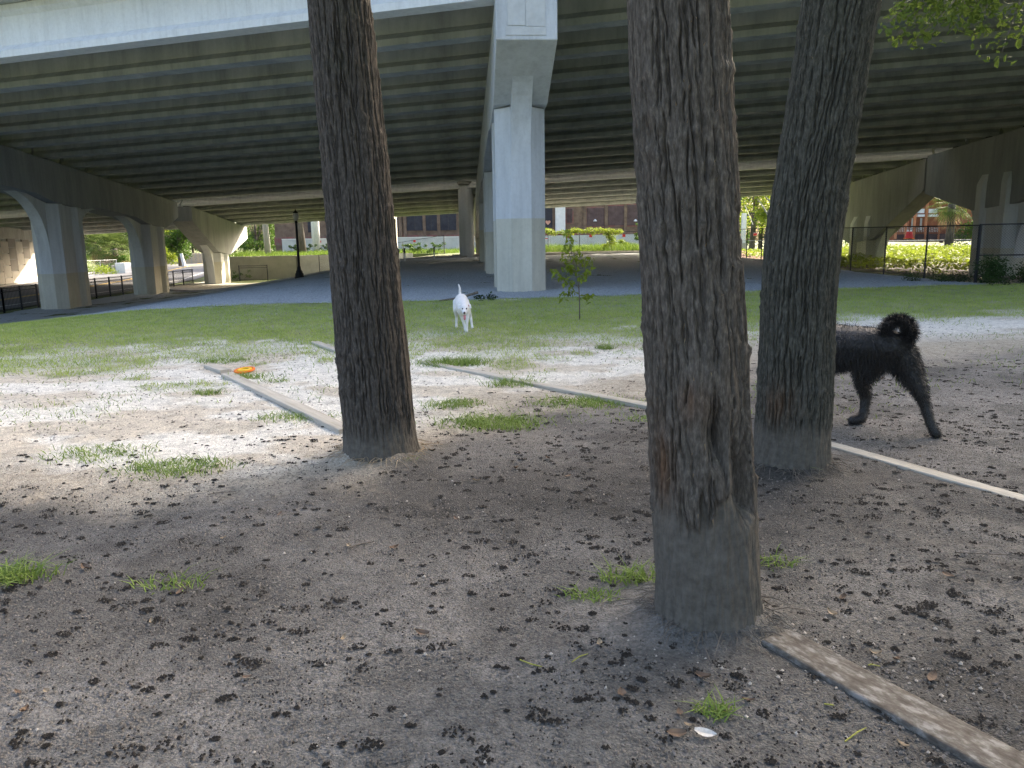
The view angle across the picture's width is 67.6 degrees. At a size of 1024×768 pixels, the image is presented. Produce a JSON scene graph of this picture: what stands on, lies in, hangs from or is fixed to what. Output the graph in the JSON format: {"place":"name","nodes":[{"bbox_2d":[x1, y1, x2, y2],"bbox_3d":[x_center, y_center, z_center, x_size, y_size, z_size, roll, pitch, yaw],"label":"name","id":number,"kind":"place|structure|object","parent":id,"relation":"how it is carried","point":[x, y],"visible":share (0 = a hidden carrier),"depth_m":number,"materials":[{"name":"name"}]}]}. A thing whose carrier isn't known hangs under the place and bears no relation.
{"place":"outdoors","nodes":[
{"label":"outdoors","id":0,"kind":"place"},
{"bbox_2d":[0,263,203,309],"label":"road","id":1,"kind":"structure","parent":0,"point":[198,269],"depth_m":63.90,"materials":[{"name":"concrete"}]},
{"bbox_2d":[237,253,448,270],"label":"bank","id":2,"kind":"structure","parent":0,"point":[419,255],"depth_m":74.60,"materials":[{"name":"soil"}]},
{"bbox_2d":[262,224,270,253],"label":"utility pole","id":3,"kind":"object","parent":2,"relation":"on","point":[266,236],"depth_m":80.27,"materials":[{"name":"concrete"}]},
{"bbox_2d":[297,222,306,252],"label":"shade tree","id":4,"kind":"object","parent":2,"relation":"on","point":[301,239],"depth_m":82.17,"materials":[{"name":"brown plant"}]},
{"bbox_2d":[311,221,320,250],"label":"pillar","id":5,"kind":"structure","parent":2,"relation":"on","point":[315,231],"depth_m":93.79,"materials":[{"name":"paint"}]},
{"bbox_2d":[229,247,475,256],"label":"bank grass","id":6,"kind":"structure","parent":2,"relation":"on","point":[281,253],"depth_m":76.10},
{"bbox_2d":[282,236,475,251],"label":"white wall","id":7,"kind":"structure","parent":2,"relation":"on","point":[452,242],"depth_m":96.22,"materials":[{"name":"paint"}]},
{"bbox_2d":[427,242,445,252],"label":"shrub","id":8,"kind":"object","parent":2,"relation":"on","point":[434,245],"visible":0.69,"depth_m":76.74,"materials":[{"name":"green plant"}]},
{"bbox_2d":[84,202,765,250],"label":"sky","id":9,"kind":"structure","parent":0,"point":[750,202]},
{"bbox_2d":[0,240,1023,767],"bbox_3d":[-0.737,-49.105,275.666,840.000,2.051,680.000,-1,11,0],"label":"ground","id":10,"kind":"structure","parent":0,"point":[216,436],"depth_m":3.47,"materials":[{"name":"soil"}]},
{"bbox_2d":[0,227,37,284],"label":"retaining wall","id":11,"kind":"structure","parent":10,"relation":"on","point":[17,260],"depth_m":65.88,"materials":[{"name":"concrete"}]},
{"bbox_2d":[0,284,39,312],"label":"iron fence","id":12,"kind":"object","parent":10,"relation":"on","point":[21,303],"visible":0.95,"depth_m":37.72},
{"bbox_2d":[0,547,75,587],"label":"grass tuft","id":13,"kind":"object","parent":10,"relation":"on","point":[12,572],"visible":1,"depth_m":3.29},
{"bbox_2d":[0,271,95,286],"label":"kerb","id":14,"kind":"structure","parent":10,"relation":"on","point":[25,282],"depth_m":65.66,"materials":[{"name":"concrete"}]},
{"bbox_2d":[31,440,161,464],"bbox_3d":[-2.855,0.464,5.305,0.897,0.052,0.642,-5,11,-23],"label":"grass tuft","id":15,"kind":"object","parent":10,"relation":"on","point":[96,452],"visible":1,"depth_m":5.28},
{"bbox_2d":[84,234,119,267],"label":"tree","id":16,"kind":"object","parent":10,"relation":"on","point":[91,236],"visible":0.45,"depth_m":103.25,"materials":[{"name":"green plant"}]},
{"bbox_2d":[87,264,118,273],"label":"bush","id":17,"kind":"object","parent":10,"relation":"on","point":[98,270],"visible":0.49,"depth_m":86.53,"materials":[{"name":"green plant"}]},
{"bbox_2d":[88,232,130,268],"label":"tree","id":18,"kind":"object","parent":10,"relation":"on","point":[106,238],"visible":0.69,"depth_m":95.41,"materials":[{"name":"green plant"}]},
{"bbox_2d":[89,274,132,297],"bbox_3d":[-24.865,-5.681,46.017,0.074,1.435,10.395,-2,11,-4],"label":"iron fence","id":19,"kind":"object","parent":10,"relation":"on","point":[95,291],"visible":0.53,"depth_m":47.50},
{"bbox_2d":[111,263,131,272],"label":"white block","id":20,"kind":"structure","parent":10,"relation":"on","point":[122,267],"depth_m":89.48,"materials":[{"name":"paint"}]},
{"bbox_2d":[113,254,129,263],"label":"shrub","id":21,"kind":"object","parent":10,"relation":"on","point":[124,257],"visible":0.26,"depth_m":94.51,"materials":[{"name":"green plant"}]},
{"bbox_2d":[91,452,246,481],"bbox_3d":[-2.197,0.518,4.943,0.940,0.066,0.685,4,12,26],"label":"grass tuft","id":22,"kind":"object","parent":10,"relation":"on","point":[152,464],"visible":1,"depth_m":4.90,"materials":[{"name":"plant"}]},
{"bbox_2d":[123,564,215,594],"bbox_3d":[-1.441,0.828,3.244,0.432,0.048,0.273,-4,11,-16],"label":"grass tuft","id":23,"kind":"object","parent":10,"relation":"on","point":[174,581],"visible":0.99,"depth_m":3.22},
{"bbox_2d":[164,230,177,264],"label":"roadside tree","id":24,"kind":"object","parent":10,"relation":"on","point":[170,256],"visible":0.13,"depth_m":126.00,"materials":[{"name":"green plant"}]},
{"bbox_2d":[164,229,192,265],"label":"roadside tree","id":25,"kind":"object","parent":10,"relation":"on","point":[178,243],"visible":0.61,"depth_m":117.33,"materials":[{"name":"green plant"}]},
{"bbox_2d":[168,269,193,286],"bbox_3d":[-25.626,-7.878,57.964,0.097,1.437,8.084,-1,11,-3],"label":"iron fence","id":26,"kind":"object","parent":10,"relation":"on","point":[183,273],"visible":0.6,"depth_m":59.55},
{"bbox_2d":[167,253,202,263],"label":"concrete wall","id":27,"kind":"structure","parent":10,"relation":"on","point":[197,258],"depth_m":135.78,"materials":[{"name":"concrete"}]},
{"bbox_2d":[169,287,218,289],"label":"walkway","id":28,"kind":"structure","parent":10,"relation":"on","point":[184,288],"depth_m":54.37,"materials":[{"name":"concrete"}]},
{"bbox_2d":[186,387,229,395],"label":"grass tuft","id":29,"kind":"object","parent":10,"relation":"on","point":[208,391],"visible":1,"depth_m":7.34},
{"bbox_2d":[204,364,231,372],"bbox_3d":[-3.409,-0.179,8.854,0.135,0.045,0.583,-9,13,-38],"label":"edging board","id":30,"kind":"object","parent":10,"relation":"on","point":[217,368],"visible":0.99,"depth_m":8.76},
{"bbox_2d":[189,355,258,364],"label":"grass tuft","id":31,"kind":"object","parent":10,"relation":"on","point":[213,360],"visible":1,"depth_m":9.49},
{"bbox_2d":[231,270,251,279],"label":"shrub","id":32,"kind":"object","parent":10,"relation":"on","point":[233,276],"visible":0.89,"depth_m":66.56,"materials":[{"name":"green plant"}]},
{"bbox_2d":[234,366,254,373],"bbox_3d":[-3.034,-0.161,8.677,0.236,0.032,0.235,-4,17,1],"label":"throwing disc","id":33,"kind":"object","parent":10,"relation":"on","point":[247,369],"visible":0.94,"depth_m":8.64,"materials":[{"name":"orange plastic"}]},
{"bbox_2d":[228,370,273,378],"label":"grass tuft","id":34,"kind":"object","parent":10,"relation":"on","point":[250,375],"visible":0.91,"depth_m":8.23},
{"bbox_2d":[238,265,268,280],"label":"iron fence","id":35,"kind":"object","parent":10,"relation":"on","point":[266,266],"visible":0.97,"depth_m":65.26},
{"bbox_2d":[237,224,275,252],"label":"leafy tree","id":36,"kind":"object","parent":10,"relation":"on","point":[257,243],"visible":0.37,"depth_m":115.76,"materials":[{"name":"green plant"}]},
{"bbox_2d":[257,375,294,383],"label":"grass tuft","id":37,"kind":"object","parent":10,"relation":"on","point":[283,379],"visible":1,"depth_m":7.93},
{"bbox_2d":[221,372,342,433],"bbox_3d":[-2.192,0.125,7.114,0.134,0.045,3.214,-8,13,-35],"label":"edging board","id":38,"kind":"object","parent":10,"relation":"on","point":[323,419],"visible":0.95,"depth_m":6.78,"materials":[{"name":"wood"}]},
{"bbox_2d":[248,409,337,424],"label":"grass tuft","id":39,"kind":"object","parent":10,"relation":"on","point":[280,416],"visible":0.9,"depth_m":6.32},
{"bbox_2d":[292,209,303,278],"bbox_3d":[-12.951,-8.421,46.204,0.600,4.240,0.600,-1,11,0],"label":"lamp post","id":40,"kind":"object","parent":10,"relation":"on","point":[299,273],"visible":0.95,"depth_m":46.19,"materials":[{"name":"metal"}]},
{"bbox_2d":[169,255,451,288],"bbox_3d":[-3.825,-8.796,58.299,44.635,2.056,16.775,-2,11,-5],"label":"gravel strip","id":41,"kind":"object","parent":10,"relation":"on","point":[201,285],"visible":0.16,"depth_m":58.37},
{"bbox_2d":[229,253,412,279],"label":"concrete wall","id":42,"kind":"structure","parent":10,"relation":"on","point":[280,267],"depth_m":68.63,"materials":[{"name":"concrete"}]},
{"bbox_2d":[311,341,334,351],"bbox_3d":[-2.466,-0.489,10.380,0.125,0.041,1.457,-7,12,-29],"label":"edging board","id":43,"kind":"object","parent":10,"relation":"on","point":[324,345],"visible":0.64,"depth_m":10.51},
{"bbox_2d":[307,0,442,467],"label":"tree","id":44,"kind":"object","parent":10,"relation":"on","point":[372,362],"visible":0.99,"depth_m":4.78,"materials":[{"name":"brown plant"}]},
{"bbox_2d":[318,235,444,271],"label":"chain link fence","id":45,"kind":"object","parent":10,"relation":"on","point":[401,250],"visible":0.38,"depth_m":69.40,"materials":[{"name":"metal"}]},
{"bbox_2d":[170,252,638,291],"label":"kerb","id":46,"kind":"structure","parent":10,"relation":"on","point":[242,286],"depth_m":49.63,"materials":[{"name":"concrete"}]},
{"bbox_2d":[415,628,428,634],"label":"fallen leaf","id":47,"kind":"object","parent":10,"relation":"on","point":[421,631],"visible":1,"depth_m":2.76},
{"bbox_2d":[411,353,493,368],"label":"grass tuft","id":48,"kind":"object","parent":10,"relation":"on","point":[466,362],"visible":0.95,"depth_m":8.90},
{"bbox_2d":[418,396,487,409],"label":"grass tuft","id":49,"kind":"object","parent":10,"relation":"on","point":[465,401],"visible":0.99,"depth_m":6.71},
{"bbox_2d":[274,203,637,251],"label":"brick warehouse","id":50,"kind":"structure","parent":10,"relation":"on","point":[623,217],"depth_m":105.58,"materials":[{"name":"brick"}]},
{"bbox_2d":[406,215,422,231],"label":"window","id":51,"kind":"structure","parent":50,"relation":"in","point":[414,223],"depth_m":105.57,"materials":[{"name":"glass"}]},
{"bbox_2d":[426,214,436,231],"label":"window","id":52,"kind":"structure","parent":50,"relation":"in","point":[431,220],"depth_m":105.57,"materials":[{"name":"glass"}]},
{"bbox_2d":[440,213,457,230],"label":"window","id":53,"kind":"structure","parent":50,"relation":"in","point":[448,222],"depth_m":105.55,"materials":[{"name":"glass"}]},
{"bbox_2d":[545,208,553,228],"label":"window","id":54,"kind":"structure","parent":50,"relation":"in","point":[549,212],"depth_m":105.49,"materials":[{"name":"glass"}]},
{"bbox_2d":[565,208,573,223],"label":"window","id":55,"kind":"structure","parent":50,"relation":"in","point":[569,212],"depth_m":105.47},
{"bbox_2d":[587,207,604,226],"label":"window","id":56,"kind":"structure","parent":50,"relation":"in","point":[598,213],"depth_m":105.47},
{"bbox_2d":[608,205,623,226],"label":"window","id":57,"kind":"structure","parent":50,"relation":"in","point":[615,212],"depth_m":105.44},
{"bbox_2d":[627,204,637,226],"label":"window","id":58,"kind":"structure","parent":50,"relation":"in","point":[632,214],"depth_m":105.44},
{"bbox_2d":[439,291,477,300],"bbox_3d":[-1.306,-2.159,18.757,0.972,0.227,0.074,-2,11,-8],"label":"driftwood","id":59,"kind":"object","parent":10,"relation":"on","point":[471,294],"visible":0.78,"depth_m":18.76,"materials":[{"name":"brown wood"}]},
{"bbox_2d":[453,284,473,332],"bbox_3d":[-0.797,-1.197,12.172,0.346,0.722,1.203,-1,11,0],"label":"white dog","id":60,"kind":"object","parent":10,"relation":"on","point":[462,307],"visible":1,"depth_m":12.08},
{"bbox_2d":[457,181,474,256],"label":"round column","id":61,"kind":"structure","parent":10,"relation":"on","point":[466,219],"depth_m":50.47,"materials":[{"name":"concrete"}]},
{"bbox_2d":[0,139,966,283],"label":"overpass","id":62,"kind":"object","parent":10,"relation":"on","point":[887,188],"visible":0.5,"depth_m":53.49,"materials":[{"name":"concrete"}]},
{"bbox_2d":[473,291,497,300],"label":"weed bush","id":63,"kind":"object","parent":10,"relation":"on","point":[487,295],"visible":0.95,"depth_m":18.87,"materials":[{"name":"green plant"}]},
{"bbox_2d":[427,410,556,432],"bbox_3d":[-0.185,0.287,5.994,1.084,0.070,0.718,-1,11,0],"label":"grass tuft","id":64,"kind":"object","parent":10,"relation":"on","point":[509,424],"visible":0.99,"depth_m":5.96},
{"bbox_2d":[0,253,986,323],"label":"gravel bed","id":65,"kind":"object","parent":10,"relation":"on","point":[437,268],"visible":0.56,"depth_m":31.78,"materials":[{"name":"gravel"}]},
{"bbox_2d":[470,374,551,387],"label":"grass tuft","id":66,"kind":"object","parent":10,"relation":"on","point":[504,382],"visible":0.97,"depth_m":7.60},
{"bbox_2d":[0,0,1023,309],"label":"overpass","id":67,"kind":"object","parent":10,"relation":"on","point":[134,116],"visible":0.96,"depth_m":28.13,"materials":[{"name":"concrete"}]},
{"bbox_2d":[0,283,1023,416],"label":"lawn grass","id":68,"kind":"structure","parent":10,"relation":"on","point":[62,321],"depth_m":13.69,"materials":[{"name":"plant"}]},
{"bbox_2d":[0,374,1023,767],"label":"dirt pellets","id":69,"kind":"object","parent":10,"relation":"on","point":[476,710],"visible":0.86,"depth_m":2.72},
{"bbox_2d":[0,359,1023,767],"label":"dark soil clods","id":70,"kind":"object","parent":10,"relation":"on","point":[550,669],"visible":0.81,"depth_m":3.02,"materials":[{"name":"soil"}]},
{"bbox_2d":[0,371,1023,767],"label":"dark soil crumbs","id":71,"kind":"object","parent":10,"relation":"on","point":[524,627],"visible":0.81,"depth_m":2.78,"materials":[{"name":"soil"}]},
{"bbox_2d":[0,318,1023,440],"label":"sand crumbs","id":72,"kind":"object","parent":10,"relation":"on","point":[54,434],"visible":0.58,"depth_m":7.15,"materials":[{"name":"sand"}]},
{"bbox_2d":[35,430,1010,762],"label":"pebbles","id":73,"kind":"object","parent":10,"relation":"on","point":[737,650],"visible":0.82,"depth_m":2.54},
{"bbox_2d":[420,361,646,408],"bbox_3d":[0.112,-0.023,7.731,0.124,0.040,3.589,-10,14,-39],"label":"edging board","id":74,"kind":"object","parent":10,"relation":"on","point":[573,391],"visible":0.84,"depth_m":7.34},
{"bbox_2d":[452,251,638,255],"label":"kerb","id":75,"kind":"structure","parent":10,"relation":"on","point":[570,252],"depth_m":58.43,"materials":[{"name":"concrete"}]},
{"bbox_2d":[549,229,596,319],"bbox_3d":[1.090,-1.922,13.592,0.881,1.668,0.521,-1,11,0],"label":"sapling","id":76,"kind":"object","parent":10,"relation":"on","point":[572,271],"visible":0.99,"depth_m":13.58,"materials":[{"name":"green plant"}]},
{"bbox_2d":[525,392,640,409],"bbox_3d":[0.603,0.148,6.712,1.060,0.075,0.715,4,11,23],"label":"grass tuft","id":77,"kind":"object","parent":10,"relation":"on","point":[588,402],"visible":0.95,"depth_m":6.68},
{"bbox_2d":[553,580,626,602],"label":"grass tuft","id":78,"kind":"object","parent":10,"relation":"on","point":[576,595],"visible":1,"depth_m":3.06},
{"bbox_2d":[545,241,638,251],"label":"grass","id":79,"kind":"structure","parent":10,"relation":"on","point":[617,246],"depth_m":62.08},
{"bbox_2d":[545,234,638,245],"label":"block wall","id":80,"kind":"structure","parent":10,"relation":"on","point":[598,239],"depth_m":90.32,"materials":[{"name":"white paint"}]},
{"bbox_2d":[594,341,613,349],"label":"grass tuft","id":81,"kind":"object","parent":10,"relation":"on","point":[608,346],"visible":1,"depth_m":10.08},
{"bbox_2d":[584,551,655,585],"bbox_3d":[0.487,0.792,3.217,0.451,0.078,0.342,-1,11,0],"label":"grass tuft","id":82,"kind":"object","parent":10,"relation":"on","point":[642,574],"visible":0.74,"depth_m":3.21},
{"bbox_2d":[615,414,646,421],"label":"grass tuft","id":83,"kind":"object","parent":10,"relation":"on","point":[637,416],"visible":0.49,"depth_m":6.09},
{"bbox_2d":[545,228,765,259],"bbox_3d":[10.895,-10.095,55.357,12.037,2.185,30.374,-7,12,-31],"label":"chain link fence","id":84,"kind":"object","parent":10,"relation":"on","point":[747,236],"visible":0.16,"depth_m":45.13,"materials":[{"name":"metal"}]},
{"bbox_2d":[545,227,623,249],"bbox_3d":[5.820,-11.908,63.536,6.921,2.296,0.917,1,11,10],"label":"vine","id":85,"kind":"object","parent":84,"relation":"on","point":[609,235],"visible":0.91,"depth_m":63.17,"materials":[{"name":"green plant"}]},
{"bbox_2d":[666,728,685,735],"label":"fallen leaf","id":86,"kind":"object","parent":10,"relation":"on","point":[677,732],"visible":1,"depth_m":2.17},
{"bbox_2d":[695,670,710,676],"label":"fallen leaf","id":87,"kind":"object","parent":10,"relation":"on","point":[700,673],"visible":1,"depth_m":2.46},
{"bbox_2d":[603,0,803,662],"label":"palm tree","id":88,"kind":"object","parent":10,"relation":"on","point":[697,352],"visible":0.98,"depth_m":2.54,"materials":[{"name":"brown plant"}]},
{"bbox_2d":[694,727,716,736],"bbox_3d":[0.548,0.985,2.165,0.062,0.008,0.030,8,27,13],"label":"shell","id":89,"kind":"object","parent":10,"relation":"on","point":[705,732],"visible":1,"depth_m":2.17},
{"bbox_2d":[674,684,748,723],"bbox_3d":[0.592,0.964,2.284,0.249,0.046,0.192,-1,11,0],"label":"grass tuft","id":90,"kind":"object","parent":10,"relation":"on","point":[722,708],"visible":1,"depth_m":2.28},
{"bbox_2d":[741,206,752,248],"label":"white porch post","id":91,"kind":"object","parent":10,"relation":"on","point":[743,220],"visible":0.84,"depth_m":82.19,"materials":[{"name":"paint"}]},
{"bbox_2d":[740,196,764,232],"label":"back tree","id":92,"kind":"object","parent":10,"relation":"on","point":[748,212],"visible":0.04,"depth_m":122.35,"materials":[{"name":"green plant"}]},
{"bbox_2d":[740,197,767,248],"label":"back tree","id":93,"kind":"object","parent":10,"relation":"on","point":[760,237],"visible":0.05,"depth_m":127.45,"materials":[{"name":"green plant"}]},
{"bbox_2d":[739,195,769,248],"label":"back tree","id":94,"kind":"object","parent":10,"relation":"on","point":[755,201],"visible":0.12,"depth_m":101.86,"materials":[{"name":"green plant"}]},
{"bbox_2d":[751,195,770,226],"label":"back tree","id":95,"kind":"object","parent":10,"relation":"on","point":[762,215],"visible":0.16,"depth_m":96.74,"materials":[{"name":"green plant"}]},
{"bbox_2d":[760,544,814,570],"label":"grass tuft","id":96,"kind":"object","parent":10,"relation":"on","point":[770,559],"visible":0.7,"depth_m":3.34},
{"bbox_2d":[753,0,881,484],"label":"palm tree","id":97,"kind":"object","parent":10,"relation":"on","point":[802,253],"visible":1,"depth_m":4.38,"materials":[{"name":"brown plant"}]},
{"bbox_2d":[742,243,970,273],"bbox_3d":[39.594,-10.810,63.101,40.744,1.789,40.451,-1,11,0],"label":"vine cover","id":98,"kind":"object","parent":10,"relation":"on","point":[911,254],"visible":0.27,"depth_m":50.01,"materials":[{"name":"green plant"}]},
{"bbox_2d":[835,312,941,438],"bbox_3d":[2.553,-0.147,5.955,0.457,0.919,1.572,-7,12,-29],"label":"black dog","id":99,"kind":"object","parent":10,"relation":"on","point":[866,356],"visible":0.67,"depth_m":5.53},
{"bbox_2d":[762,629,1023,767],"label":"edging board","id":100,"kind":"object","parent":10,"relation":"on","point":[956,736],"visible":0.94,"depth_m":2.28,"materials":[{"name":"wood"}]},
{"bbox_2d":[840,225,979,282],"bbox_3d":[13.746,-5.381,30.976,0.070,2.077,17.271,-1,11,0],"label":"chain link fence","id":101,"kind":"object","parent":10,"relation":"on","point":[889,244],"visible":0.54,"depth_m":26.21,"materials":[{"name":"metal"}]},
{"bbox_2d":[831,442,1023,500],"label":"edging board","id":102,"kind":"object","parent":10,"relation":"on","point":[935,474],"visible":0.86,"depth_m":4.58,"materials":[{"name":"wood"}]},
{"bbox_2d":[889,198,972,241],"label":"brick apartment","id":103,"kind":"structure","parent":10,"relation":"on","point":[921,217],"depth_m":117.70,"materials":[{"name":"brick"}]},
{"bbox_2d":[927,670,936,680],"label":"fallen leaf","id":104,"kind":"object","parent":10,"relation":"on","point":[931,675],"visible":1,"depth_m":2.44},
{"bbox_2d":[900,271,970,281],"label":"weed bush","id":105,"kind":"object","parent":10,"relation":"on","point":[945,277],"visible":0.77,"depth_m":23.85,"materials":[{"name":"green plant"}]},
{"bbox_2d":[925,197,970,247],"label":"skirted palm","id":106,"kind":"object","parent":10,"relation":"on","point":[951,214],"visible":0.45,"depth_m":95.64,"materials":[{"name":"green plant"}]},
{"bbox_2d":[877,0,1023,67],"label":"oak tree","id":107,"kind":"object","parent":10,"relation":"on","point":[975,15],"visible":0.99,"depth_m":5.11,"materials":[{"name":"green plant"}]},
{"bbox_2d":[943,207,972,245],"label":"garden tree","id":108,"kind":"object","parent":10,"relation":"on","point":[969,229],"visible":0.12,"depth_m":106.19,"materials":[{"name":"green plant"}]},
{"bbox_2d":[970,254,1023,285],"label":"weed bush","id":109,"kind":"object","parent":10,"relation":"on","point":[1000,273],"visible":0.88,"depth_m":21.65,"materials":[{"name":"green plant"}]},
{"bbox_2d":[974,223,1023,282],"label":"chain link fence","id":110,"kind":"object","parent":10,"relation":"on","point":[979,250],"visible":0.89,"depth_m":22.34,"materials":[{"name":"metal"}]},
{"bbox_2d":[0,329,1023,430],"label":"sparse grass","id":111,"kind":"structure","parent":0,"point":[416,379],"depth_m":7.60,"materials":[{"name":"plant"}]},
{"bbox_2d":[888,239,970,241],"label":"pavement","id":112,"kind":"structure","parent":0,"point":[925,240],"depth_m":96.96,"materials":[{"name":"concrete"}]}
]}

